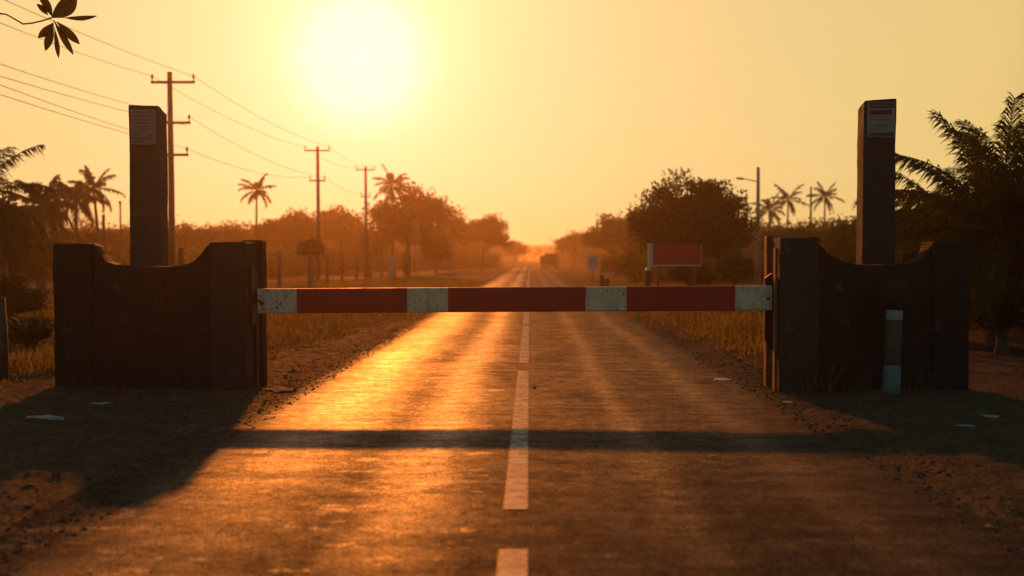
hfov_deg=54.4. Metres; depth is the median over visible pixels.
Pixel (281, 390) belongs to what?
flat stone
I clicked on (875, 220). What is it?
gate post
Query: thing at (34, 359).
grass
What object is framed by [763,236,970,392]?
gate wall
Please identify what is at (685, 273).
roadside shrub
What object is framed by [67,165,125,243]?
coconut palm
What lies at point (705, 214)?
leafy tree
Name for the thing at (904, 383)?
dry weed
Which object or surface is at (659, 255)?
roadside board
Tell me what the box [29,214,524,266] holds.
woods
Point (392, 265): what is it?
wire fence
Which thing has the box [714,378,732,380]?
paper scrap
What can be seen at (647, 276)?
roadside bollard
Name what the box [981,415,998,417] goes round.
paper scrap
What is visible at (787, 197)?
coconut palm
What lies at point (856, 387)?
dry weed
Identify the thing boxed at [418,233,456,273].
leafy tree
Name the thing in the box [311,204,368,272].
leafy tree
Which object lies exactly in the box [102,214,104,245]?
thin mast
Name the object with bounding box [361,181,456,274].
leafy tree
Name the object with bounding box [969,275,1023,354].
leafy tree
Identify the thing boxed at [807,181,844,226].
coconut palm
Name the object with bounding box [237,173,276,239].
coconut palm
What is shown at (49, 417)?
paper scrap
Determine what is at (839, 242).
leafy tree
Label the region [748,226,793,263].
leafy tree
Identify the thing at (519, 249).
leafy tree
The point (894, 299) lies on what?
marker post
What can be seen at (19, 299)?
roadside shrub
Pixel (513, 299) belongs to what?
barrier arm
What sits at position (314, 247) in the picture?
clipped tree
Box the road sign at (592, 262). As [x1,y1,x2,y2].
[588,255,597,282]
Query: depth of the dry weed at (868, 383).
11.82 m
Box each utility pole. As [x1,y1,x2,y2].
[151,72,194,265]
[304,146,329,280]
[356,166,374,276]
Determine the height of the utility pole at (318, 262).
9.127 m
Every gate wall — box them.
[52,240,266,390]
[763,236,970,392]
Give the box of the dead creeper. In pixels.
[907,237,928,259]
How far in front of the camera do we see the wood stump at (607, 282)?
35.88 m
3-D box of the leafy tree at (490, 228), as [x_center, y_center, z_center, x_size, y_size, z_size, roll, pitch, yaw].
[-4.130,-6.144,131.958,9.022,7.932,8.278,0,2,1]
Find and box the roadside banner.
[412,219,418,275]
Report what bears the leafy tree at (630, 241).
on the ground at (986, 369)
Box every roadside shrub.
[0,274,53,317]
[7,313,54,350]
[596,254,624,275]
[615,244,651,279]
[665,262,717,285]
[714,249,758,285]
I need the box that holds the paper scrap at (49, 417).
[26,415,63,419]
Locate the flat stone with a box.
[265,387,296,392]
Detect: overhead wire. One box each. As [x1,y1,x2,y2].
[0,76,183,124]
[0,94,182,147]
[1,23,150,75]
[1,64,169,114]
[1,85,168,141]
[5,0,192,75]
[154,77,303,146]
[188,149,305,177]
[193,119,321,176]
[195,77,327,146]
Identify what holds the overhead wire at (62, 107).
attached to the utility pole at (169, 82)
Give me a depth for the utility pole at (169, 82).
39.52 m
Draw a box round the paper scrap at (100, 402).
[90,402,111,403]
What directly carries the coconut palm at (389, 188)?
on the ground at (986, 369)
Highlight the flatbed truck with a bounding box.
[540,254,558,268]
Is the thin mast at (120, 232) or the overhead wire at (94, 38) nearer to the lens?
the overhead wire at (94, 38)
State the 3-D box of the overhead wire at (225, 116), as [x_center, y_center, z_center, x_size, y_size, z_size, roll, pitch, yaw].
[-13.942,-8.701,52.534,0.017,0.440,26.301,0,2,1]
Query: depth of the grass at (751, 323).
23.48 m
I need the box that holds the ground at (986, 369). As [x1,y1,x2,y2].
[0,259,1023,558]
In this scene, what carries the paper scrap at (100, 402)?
on the ground at (986, 369)
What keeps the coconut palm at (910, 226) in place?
on the ground at (986, 369)
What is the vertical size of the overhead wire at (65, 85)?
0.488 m
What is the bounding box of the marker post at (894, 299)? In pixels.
[879,281,910,393]
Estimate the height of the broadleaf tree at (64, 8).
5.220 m
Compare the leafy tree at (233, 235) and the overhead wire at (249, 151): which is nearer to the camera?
the overhead wire at (249, 151)
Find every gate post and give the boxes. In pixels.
[128,105,167,265]
[856,99,896,264]
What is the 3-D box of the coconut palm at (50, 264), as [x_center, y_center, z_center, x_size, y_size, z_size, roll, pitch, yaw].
[-20.853,-0.848,44.362,2.866,2.390,2.811,0,2,1]
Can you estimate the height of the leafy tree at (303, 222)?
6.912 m
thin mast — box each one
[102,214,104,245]
[119,201,121,263]
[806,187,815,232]
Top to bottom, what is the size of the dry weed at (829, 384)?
0.401 m
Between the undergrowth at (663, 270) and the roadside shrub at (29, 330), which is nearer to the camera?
the roadside shrub at (29, 330)
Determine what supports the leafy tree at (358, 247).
on the ground at (986, 369)
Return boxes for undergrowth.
[0,230,507,280]
[548,235,763,283]
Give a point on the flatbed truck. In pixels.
(549, 260)
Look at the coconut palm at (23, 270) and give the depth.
40.20 m
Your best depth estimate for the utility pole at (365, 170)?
81.00 m
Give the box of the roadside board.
[648,243,701,285]
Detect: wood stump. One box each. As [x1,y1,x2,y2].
[600,274,604,286]
[605,278,609,285]
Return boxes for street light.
[736,167,759,284]
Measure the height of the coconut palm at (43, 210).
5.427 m
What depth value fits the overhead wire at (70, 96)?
29.23 m
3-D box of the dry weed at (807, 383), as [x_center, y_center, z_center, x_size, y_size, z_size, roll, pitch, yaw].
[3.533,1.107,11.811,0.424,0.335,0.408,-1,2,-41]
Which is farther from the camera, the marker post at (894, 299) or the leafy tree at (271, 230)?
the leafy tree at (271, 230)
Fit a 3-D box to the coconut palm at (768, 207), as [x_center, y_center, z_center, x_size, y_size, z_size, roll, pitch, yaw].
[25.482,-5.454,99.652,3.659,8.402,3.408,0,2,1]
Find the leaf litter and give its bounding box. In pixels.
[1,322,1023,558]
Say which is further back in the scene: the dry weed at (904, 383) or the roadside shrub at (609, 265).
the roadside shrub at (609, 265)
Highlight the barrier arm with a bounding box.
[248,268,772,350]
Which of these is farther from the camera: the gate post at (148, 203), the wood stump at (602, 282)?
the wood stump at (602, 282)
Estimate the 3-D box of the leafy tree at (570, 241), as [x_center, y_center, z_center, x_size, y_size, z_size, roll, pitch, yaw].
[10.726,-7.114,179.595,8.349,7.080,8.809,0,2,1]
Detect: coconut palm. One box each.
[0,144,58,276]
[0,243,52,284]
[1,174,85,291]
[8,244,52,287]
[55,176,109,242]
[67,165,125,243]
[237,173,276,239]
[372,164,411,254]
[749,192,785,230]
[769,184,809,226]
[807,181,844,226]
[848,91,1023,350]
[895,165,1023,280]
[912,125,1023,279]
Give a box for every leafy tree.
[0,199,51,278]
[45,228,107,251]
[94,225,129,254]
[175,222,219,254]
[208,224,254,241]
[250,218,298,251]
[278,207,329,251]
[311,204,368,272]
[348,223,390,273]
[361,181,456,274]
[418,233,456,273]
[433,204,467,270]
[456,212,514,269]
[499,240,530,264]
[548,229,589,266]
[580,213,628,257]
[619,203,653,250]
[626,167,760,285]
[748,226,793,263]
[774,222,830,240]
[816,216,855,263]
[895,203,921,247]
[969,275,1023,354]
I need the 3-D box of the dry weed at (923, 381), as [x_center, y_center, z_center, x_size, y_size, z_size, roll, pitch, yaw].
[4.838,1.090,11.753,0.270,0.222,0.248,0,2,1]
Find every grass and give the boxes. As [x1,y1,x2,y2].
[0,277,485,387]
[573,278,1017,364]
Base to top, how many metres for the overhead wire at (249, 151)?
0.594 m
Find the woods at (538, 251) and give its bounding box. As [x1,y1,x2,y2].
[519,212,855,264]
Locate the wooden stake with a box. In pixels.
[0,297,8,381]
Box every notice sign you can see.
[130,109,155,144]
[867,102,894,137]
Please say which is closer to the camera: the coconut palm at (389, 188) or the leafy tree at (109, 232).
the leafy tree at (109, 232)
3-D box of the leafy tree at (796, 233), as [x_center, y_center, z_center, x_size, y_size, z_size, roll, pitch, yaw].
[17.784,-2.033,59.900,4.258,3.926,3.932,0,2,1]
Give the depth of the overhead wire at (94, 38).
30.41 m
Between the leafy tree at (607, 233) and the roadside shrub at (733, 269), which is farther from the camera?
the leafy tree at (607, 233)
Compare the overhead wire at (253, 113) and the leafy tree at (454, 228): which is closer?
the overhead wire at (253, 113)
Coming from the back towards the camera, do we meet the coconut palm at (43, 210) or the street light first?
the street light
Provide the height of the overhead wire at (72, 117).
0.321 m
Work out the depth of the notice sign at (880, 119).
12.51 m
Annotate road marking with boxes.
[496,266,539,575]
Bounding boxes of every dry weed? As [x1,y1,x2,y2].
[785,368,830,395]
[795,359,852,392]
[839,370,872,392]
[851,372,881,390]
[901,365,925,390]
[914,370,931,389]
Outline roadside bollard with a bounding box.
[644,268,650,285]
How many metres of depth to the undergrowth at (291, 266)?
94.62 m
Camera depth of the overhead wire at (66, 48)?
32.76 m
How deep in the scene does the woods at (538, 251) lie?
107.39 m
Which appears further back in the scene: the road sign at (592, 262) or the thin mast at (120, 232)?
the thin mast at (120, 232)
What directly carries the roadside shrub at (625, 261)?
on the ground at (986, 369)
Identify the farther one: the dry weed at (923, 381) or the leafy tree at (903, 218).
the leafy tree at (903, 218)
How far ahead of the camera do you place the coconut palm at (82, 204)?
56.13 m
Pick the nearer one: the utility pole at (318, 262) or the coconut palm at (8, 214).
the coconut palm at (8, 214)
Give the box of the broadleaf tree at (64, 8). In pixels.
[0,0,95,57]
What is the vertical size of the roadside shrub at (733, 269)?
2.109 m
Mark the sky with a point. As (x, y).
(548, 116)
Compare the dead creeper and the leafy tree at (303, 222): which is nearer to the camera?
the dead creeper
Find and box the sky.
[0,0,1023,258]
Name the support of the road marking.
on the road
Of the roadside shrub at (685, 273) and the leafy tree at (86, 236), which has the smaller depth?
the roadside shrub at (685, 273)
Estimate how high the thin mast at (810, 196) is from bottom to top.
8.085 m
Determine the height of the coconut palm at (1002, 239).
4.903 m
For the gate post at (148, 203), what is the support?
on the gate wall at (181, 327)
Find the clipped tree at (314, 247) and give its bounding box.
[295,237,325,284]
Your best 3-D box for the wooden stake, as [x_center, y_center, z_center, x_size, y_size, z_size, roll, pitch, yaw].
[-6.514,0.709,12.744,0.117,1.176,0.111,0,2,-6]
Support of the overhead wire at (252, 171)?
attached to the utility pole at (169, 82)
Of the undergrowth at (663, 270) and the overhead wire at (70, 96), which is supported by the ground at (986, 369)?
the undergrowth at (663, 270)
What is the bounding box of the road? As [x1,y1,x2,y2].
[0,262,1023,575]
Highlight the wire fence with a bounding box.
[178,248,451,288]
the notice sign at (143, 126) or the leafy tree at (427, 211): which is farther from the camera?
the leafy tree at (427, 211)
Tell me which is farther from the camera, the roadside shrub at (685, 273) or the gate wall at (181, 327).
the roadside shrub at (685, 273)

